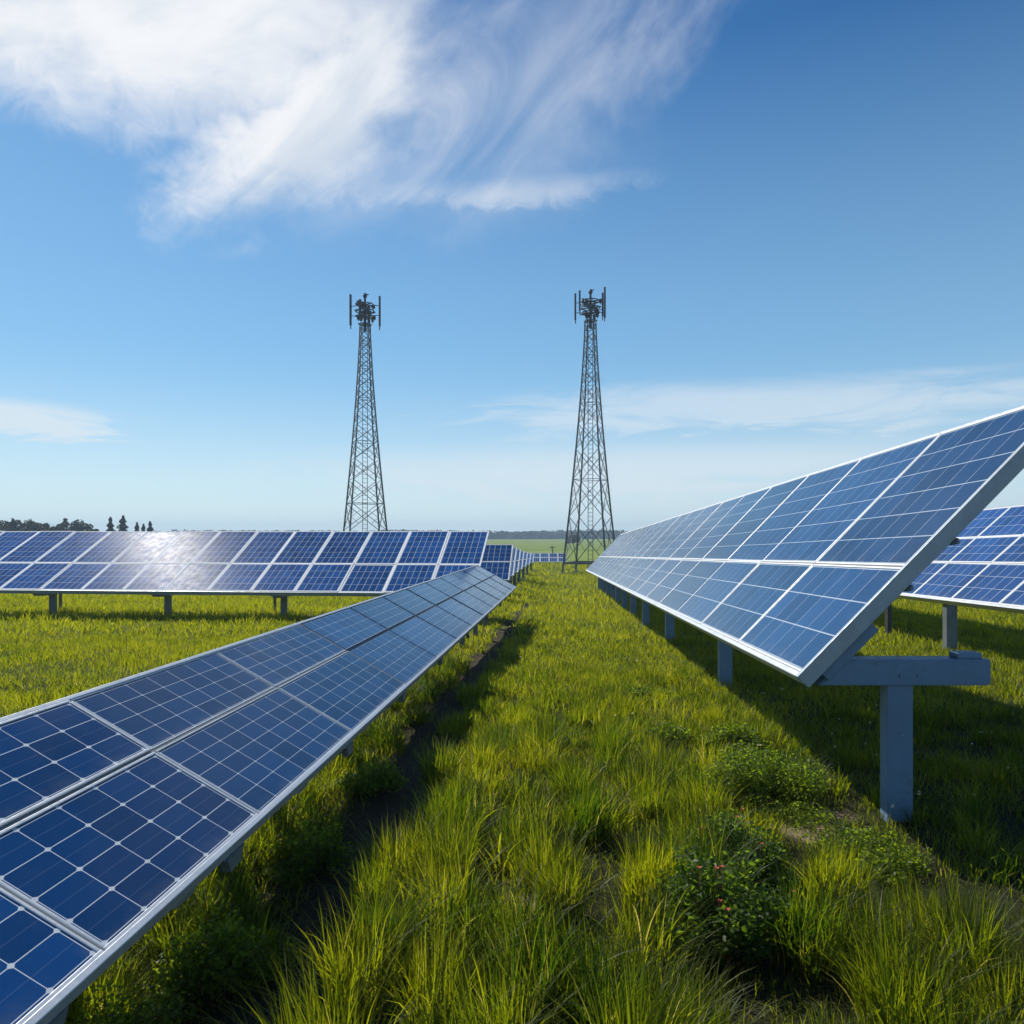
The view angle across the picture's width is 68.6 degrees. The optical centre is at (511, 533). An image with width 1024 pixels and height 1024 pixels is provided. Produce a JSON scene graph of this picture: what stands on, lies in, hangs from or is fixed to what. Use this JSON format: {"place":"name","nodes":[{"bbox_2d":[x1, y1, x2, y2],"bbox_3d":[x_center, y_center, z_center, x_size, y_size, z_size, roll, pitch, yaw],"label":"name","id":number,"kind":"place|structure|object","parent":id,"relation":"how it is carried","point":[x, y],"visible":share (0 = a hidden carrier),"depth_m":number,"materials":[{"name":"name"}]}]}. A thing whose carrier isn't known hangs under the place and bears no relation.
{"place":"outdoors","nodes":[
{"label":"outdoors","id":0,"kind":"place"},
{"bbox_2d":[0,539,1023,1023],"bbox_3d":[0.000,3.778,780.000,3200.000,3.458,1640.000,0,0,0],"label":"ground","id":1,"kind":"structure","parent":0,"point":[364,817],"depth_m":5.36,"materials":[{"name":"green plant"}]},
{"bbox_2d":[0,520,9,530],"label":"broadleaf tree","id":2,"kind":"object","parent":1,"relation":"on","point":[4,525],"visible":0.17,"depth_m":181.86,"materials":[{"name":"green plant"}]},
{"bbox_2d":[4,518,20,530],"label":"conifer tree","id":3,"kind":"object","parent":1,"relation":"on","point":[13,524],"visible":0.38,"depth_m":171.66,"materials":[{"name":"green plant"}]},
{"bbox_2d":[15,519,32,530],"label":"broadleaf tree","id":4,"kind":"object","parent":1,"relation":"on","point":[21,525],"visible":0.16,"depth_m":184.38,"materials":[{"name":"green plant"}]},
{"bbox_2d":[23,521,46,530],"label":"broadleaf tree","id":5,"kind":"object","parent":1,"relation":"on","point":[33,526],"visible":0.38,"depth_m":172.95,"materials":[{"name":"green plant"}]},
{"bbox_2d":[39,523,49,529],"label":"broadleaf tree","id":6,"kind":"object","parent":1,"relation":"on","point":[46,525],"visible":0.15,"depth_m":186.60,"materials":[{"name":"green plant"}]},
{"bbox_2d":[43,524,65,530],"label":"broadleaf tree","id":7,"kind":"object","parent":1,"relation":"on","point":[59,527],"visible":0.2,"depth_m":175.25,"materials":[{"name":"green plant"}]},
{"bbox_2d":[60,518,69,530],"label":"conifer tree","id":8,"kind":"object","parent":1,"relation":"on","point":[65,523],"visible":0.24,"depth_m":188.79,"materials":[{"name":"green plant"}]},
{"bbox_2d":[69,519,85,530],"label":"broadleaf tree","id":9,"kind":"object","parent":1,"relation":"on","point":[75,525],"visible":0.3,"depth_m":177.80,"materials":[{"name":"green plant"}]},
{"bbox_2d":[82,523,93,530],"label":"broadleaf tree","id":10,"kind":"object","parent":1,"relation":"on","point":[87,527],"visible":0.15,"depth_m":190.61,"materials":[{"name":"green plant"}]},
{"bbox_2d":[106,517,115,531],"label":"conifer tree","id":11,"kind":"object","parent":1,"relation":"on","point":[110,525],"visible":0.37,"depth_m":164.75,"materials":[{"name":"green plant"}]},
{"bbox_2d":[116,515,128,530],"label":"conifer tree","id":12,"kind":"object","parent":1,"relation":"on","point":[122,526],"visible":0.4,"depth_m":167.65,"materials":[{"name":"green plant"}]},
{"bbox_2d":[74,980,186,1023],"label":"leafy weed","id":13,"kind":"object","parent":1,"relation":"on","point":[163,1006],"visible":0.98,"depth_m":2.98,"materials":[{"name":"green plant"}]},
{"bbox_2d":[134,522,140,530],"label":"conifer tree","id":14,"kind":"object","parent":1,"relation":"on","point":[136,526],"visible":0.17,"depth_m":170.78,"materials":[{"name":"green plant"}]},
{"bbox_2d":[146,521,152,531],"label":"conifer tree","id":15,"kind":"object","parent":1,"relation":"on","point":[149,529],"visible":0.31,"depth_m":176.81,"materials":[{"name":"green plant"}]},
{"bbox_2d":[142,901,301,1022],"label":"leafy weed","id":16,"kind":"object","parent":1,"relation":"on","point":[226,946],"visible":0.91,"depth_m":3.38,"materials":[{"name":"green plant"}]},
{"bbox_2d":[0,531,488,617],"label":"solar array","id":17,"kind":"object","parent":1,"relation":"on","point":[282,565],"visible":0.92,"depth_m":20.73,"materials":[{"name":"blue glass"}]},
{"bbox_2d":[0,565,516,1023],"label":"solar array","id":18,"kind":"object","parent":1,"relation":"on","point":[134,809],"visible":0.94,"depth_m":3.63,"materials":[{"name":"glass"}]},
{"bbox_2d":[261,815,357,888],"bbox_3d":[-1.235,1.946,4.644,0.569,0.372,0.606,0,0,0],"label":"leafy weed","id":19,"kind":"object","parent":1,"relation":"on","point":[327,850],"visible":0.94,"depth_m":4.59,"materials":[{"name":"green plant"}]},
{"bbox_2d":[343,293,387,530],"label":"lattice tower","id":20,"kind":"structure","parent":1,"relation":"on","point":[365,313],"depth_m":62.90,"materials":[{"name":"metal"}]},
{"bbox_2d":[333,756,408,796],"bbox_3d":[-1.124,1.953,6.035,0.618,0.306,0.532,0,0,0],"label":"leafy weed","id":21,"kind":"object","parent":1,"relation":"on","point":[385,778],"visible":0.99,"depth_m":5.95,"materials":[{"name":"green plant"}]},
{"bbox_2d":[153,529,627,538],"bbox_3d":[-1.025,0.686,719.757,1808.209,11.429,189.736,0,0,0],"label":"wood","id":22,"kind":"object","parent":1,"relation":"on","point":[546,534],"visible":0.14,"depth_m":701.78,"materials":[{"name":"green plant"}]},
{"bbox_2d":[440,544,513,599],"bbox_3d":[-2.320,1.551,28.163,4.664,2.322,1.981,0,0,5],"label":"solar array","id":23,"kind":"object","parent":1,"relation":"on","point":[497,560],"visible":0.14,"depth_m":28.09,"materials":[{"name":"blue glass"}]},
{"bbox_2d":[0,609,1019,807],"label":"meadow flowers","id":24,"kind":"object","parent":1,"relation":"on","point":[892,805],"visible":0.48,"depth_m":8.29,"materials":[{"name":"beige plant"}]},
{"bbox_2d":[508,547,517,583],"bbox_3d":[-2.150,1.708,32.162,4.664,2.259,1.979,0,0,5],"label":"solar array","id":25,"kind":"object","parent":1,"relation":"on","point":[514,561],"visible":0.07,"depth_m":32.01,"materials":[{"name":"silver metal"}]},
{"bbox_2d":[513,549,521,584],"bbox_3d":[-1.346,1.881,37.111,3.504,2.221,1.977,0,0,5],"label":"solar array","id":26,"kind":"object","parent":1,"relation":"on","point":[517,564],"visible":0.12,"depth_m":36.80,"materials":[{"name":"blue glass"}]},
{"bbox_2d":[517,551,524,584],"bbox_3d":[-1.074,2.066,43.111,3.504,2.167,1.976,0,0,5],"label":"solar array","id":27,"kind":"object","parent":1,"relation":"on","point":[521,560],"visible":0.13,"depth_m":43.00,"materials":[{"name":"silver metal"}]},
{"bbox_2d":[522,552,527,578],"bbox_3d":[-0.719,2.267,50.110,3.504,2.073,1.974,0,0,5],"label":"solar array","id":28,"kind":"object","parent":1,"relation":"on","point":[525,557],"visible":0.2,"depth_m":50.20,"materials":[{"name":"silver metal"}]},
{"bbox_2d":[526,553,530,574],"bbox_3d":[-0.304,2.454,58.108,3.504,1.900,1.972,0,0,5],"label":"solar array","id":29,"kind":"object","parent":1,"relation":"on","point":[529,559],"visible":0.19,"depth_m":57.98,"materials":[{"name":"blue glass"}]},
{"bbox_2d":[530,554,534,568],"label":"solar array","id":30,"kind":"object","parent":1,"relation":"on","point":[532,559],"visible":0.19,"depth_m":66.90,"materials":[{"name":"blue glass"}]},
{"bbox_2d":[531,553,566,561],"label":"solar array","id":31,"kind":"object","parent":1,"relation":"on","point":[548,557],"visible":0.59,"depth_m":88.73,"materials":[{"name":"blue glass"}]},
{"bbox_2d":[567,535,580,543],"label":"broadleaf tree","id":32,"kind":"object","parent":1,"relation":"on","point":[574,540],"visible":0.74,"depth_m":329.06,"materials":[{"name":"green plant"}]},
{"bbox_2d":[559,287,614,574],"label":"lattice tower","id":33,"kind":"structure","parent":1,"relation":"on","point":[590,306],"depth_m":61.94,"materials":[{"name":"metal"}]},
{"bbox_2d":[626,683,682,704],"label":"leafy weed","id":34,"kind":"object","parent":1,"relation":"on","point":[634,690],"visible":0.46,"depth_m":10.03,"materials":[{"name":"green plant"}]},
{"bbox_2d":[637,719,696,744],"bbox_3d":[1.641,2.096,7.903,0.580,0.240,0.609,0,0,41],"label":"leafy weed","id":35,"kind":"object","parent":1,"relation":"on","point":[681,735],"visible":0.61,"depth_m":7.77,"materials":[{"name":"green plant"}]},
{"bbox_2d":[634,843,816,968],"bbox_3d":[1.036,1.861,3.786,0.814,0.514,0.743,0,0,-39],"label":"flowering weed","id":36,"kind":"object","parent":1,"relation":"on","point":[724,889],"visible":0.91,"depth_m":3.71,"materials":[{"name":"green plant"}]},
{"bbox_2d":[697,721,766,755],"bbox_3d":[2.211,2.028,7.410,0.703,0.310,0.698,0,0,0],"label":"leafy weed","id":37,"kind":"object","parent":1,"relation":"on","point":[730,730],"visible":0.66,"depth_m":7.35,"materials":[{"name":"green plant"}]},
{"bbox_2d":[679,807,803,888],"bbox_3d":[1.445,1.911,4.623,0.745,0.414,0.584,0,0,45],"label":"flowering weed","id":38,"kind":"object","parent":1,"relation":"on","point":[768,871],"visible":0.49,"depth_m":4.57,"materials":[{"name":"green plant"}]},
{"bbox_2d":[680,734,848,838],"bbox_3d":[2.196,1.921,5.946,1.330,0.511,1.376,0,0,-38],"label":"leafy weed","id":39,"kind":"object","parent":1,"relation":"on","point":[750,777],"visible":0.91,"depth_m":5.89,"materials":[{"name":"green plant"}]},
{"bbox_2d":[586,405,1023,822],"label":"solar array","id":40,"kind":"object","parent":1,"relation":"on","point":[807,580],"visible":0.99,"depth_m":6.85,"materials":[{"name":"glass"}]},
{"bbox_2d":[808,822,934,884],"bbox_3d":[2.252,2.037,4.844,0.798,0.198,0.751,0,0,-24],"label":"leafy weed","id":41,"kind":"object","parent":1,"relation":"on","point":[885,850],"visible":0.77,"depth_m":4.80,"materials":[{"name":"green plant"}]},
{"bbox_2d":[885,504,1023,650],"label":"solar array","id":42,"kind":"object","parent":1,"relation":"on","point":[980,565],"visible":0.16,"depth_m":15.38,"materials":[{"name":"glass"}]},
{"bbox_2d":[0,0,1023,532],"label":"sky","id":43,"kind":"structure","parent":0,"point":[800,222],"materials":[{"name":"blue"}]}
]}

